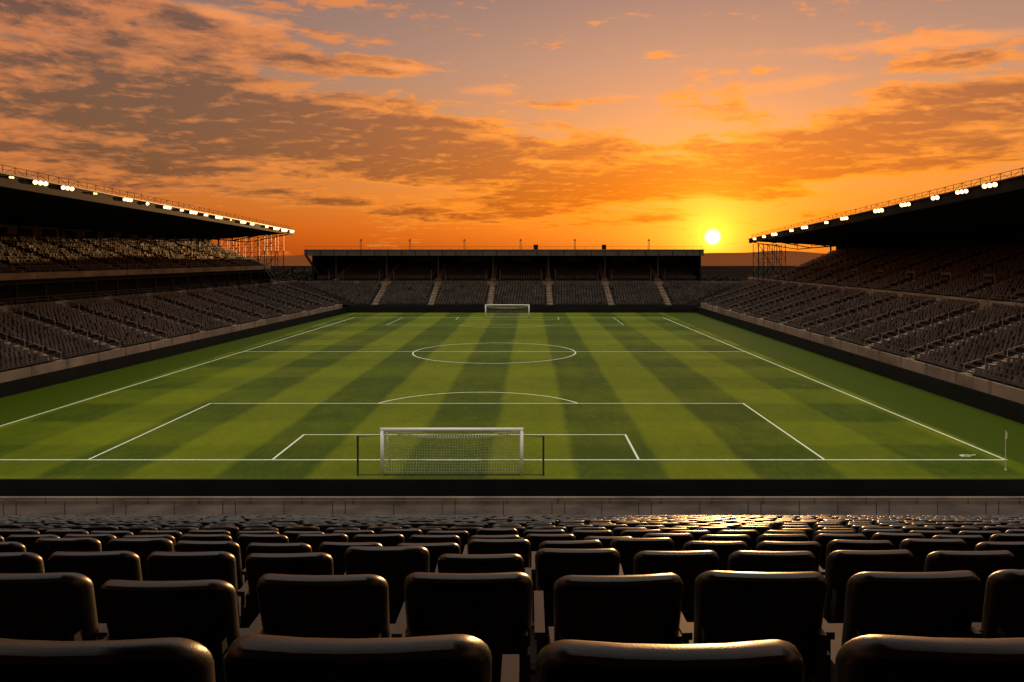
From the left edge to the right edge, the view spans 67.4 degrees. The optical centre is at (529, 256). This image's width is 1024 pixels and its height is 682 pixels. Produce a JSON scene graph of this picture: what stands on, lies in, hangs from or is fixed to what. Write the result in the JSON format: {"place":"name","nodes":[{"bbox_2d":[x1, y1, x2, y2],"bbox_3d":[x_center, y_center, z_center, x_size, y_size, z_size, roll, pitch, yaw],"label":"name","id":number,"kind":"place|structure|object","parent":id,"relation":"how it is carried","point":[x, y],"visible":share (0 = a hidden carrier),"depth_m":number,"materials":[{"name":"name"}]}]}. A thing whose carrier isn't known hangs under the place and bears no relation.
{"place":"outdoors","nodes":[
{"label":"outdoors","id":0,"kind":"place"},
{"bbox_2d":[0,313,1023,478],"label":"football pitch","id":1,"kind":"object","parent":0,"point":[650,405],"visible":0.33,"depth_m":57.69,"materials":[{"name":"green plant"}]},
{"bbox_2d":[357,428,543,475],"bbox_3d":[-4.205,10.348,41.712,9.932,2.519,2.325,0,0,0],"label":"soccer goal","id":2,"kind":"object","parent":1,"relation":"on","point":[383,433],"visible":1,"depth_m":40.79,"materials":[{"name":"white paint"}]},
{"bbox_2d":[0,317,1006,459],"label":"pitch markings","id":3,"kind":"object","parent":1,"relation":"on","point":[635,453],"visible":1,"depth_m":49.89,"materials":[{"name":"paint"}]},
{"bbox_2d":[485,304,529,317],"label":"soccer goal","id":4,"kind":"object","parent":1,"relation":"on","point":[506,306],"visible":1,"depth_m":144.15,"materials":[{"name":"white paint"}]},
{"bbox_2d":[0,306,1023,495],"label":"perimeter wall","id":5,"kind":"structure","parent":1,"relation":"on","point":[997,405],"depth_m":36.75,"materials":[{"name":"metal"}]},
{"bbox_2d":[1004,430,1006,469],"bbox_3d":[25.814,10.525,41.610,0.150,2.150,0.120,0,0,-34],"label":"corner flag","id":6,"kind":"object","parent":1,"relation":"on","point":[1005,448],"visible":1,"depth_m":41.59,"materials":[{"name":"white plastic"}]},
{"bbox_2d":[0,0,1023,256],"label":"sky","id":7,"kind":"structure","parent":0,"point":[711,126],"materials":[{"name":"orange"}]},
{"bbox_2d":[246,256,819,265],"bbox_3d":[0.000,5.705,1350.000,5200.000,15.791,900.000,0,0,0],"label":"hills","id":8,"kind":"structure","parent":0,"point":[738,261],"depth_m":1045.87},
{"bbox_2d":[268,266,798,307],"bbox_3d":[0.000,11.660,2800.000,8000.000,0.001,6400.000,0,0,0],"label":"ground","id":9,"kind":"structure","parent":0,"point":[740,273],"depth_m":631.03,"materials":[{"name":"soil"}]},
{"bbox_2d":[0,164,342,382],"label":"stadium stand","id":10,"kind":"object","parent":9,"relation":"on","point":[87,276],"visible":0.99,"depth_m":103.07,"materials":[{"name":"concrete"}]},
{"bbox_2d":[0,496,1023,681],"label":"stadium stand","id":11,"kind":"object","parent":9,"relation":"on","point":[511,588],"visible":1,"depth_m":2.60,"materials":[{"name":"plastic"}]},
{"bbox_2d":[268,266,770,281],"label":"tree line","id":12,"kind":"object","parent":9,"relation":"on","point":[288,274],"visible":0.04,"depth_m":234.61,"materials":[{"name":"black plant"}]},
{"bbox_2d":[300,239,745,307],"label":"stadium stand","id":13,"kind":"object","parent":9,"relation":"on","point":[536,277],"visible":0.99,"depth_m":171.06,"materials":[{"name":"concrete"}]},
{"bbox_2d":[701,167,1023,403],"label":"stadium stand","id":14,"kind":"object","parent":9,"relation":"on","point":[933,286],"visible":1,"depth_m":98.56,"materials":[{"name":"concrete"}]},
{"bbox_2d":[244,251,824,257],"bbox_3d":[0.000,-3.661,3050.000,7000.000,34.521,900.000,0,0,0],"label":"hills","id":15,"kind":"structure","parent":0,"point":[788,253],"depth_m":2778.18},
{"bbox_2d":[960,454,974,456],"bbox_3d":[25.455,11.535,44.525,0.909,0.150,0.450,0,0,0],"label":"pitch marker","id":16,"kind":"object","parent":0,"point":[965,455],"visible":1,"depth_m":44.35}
]}

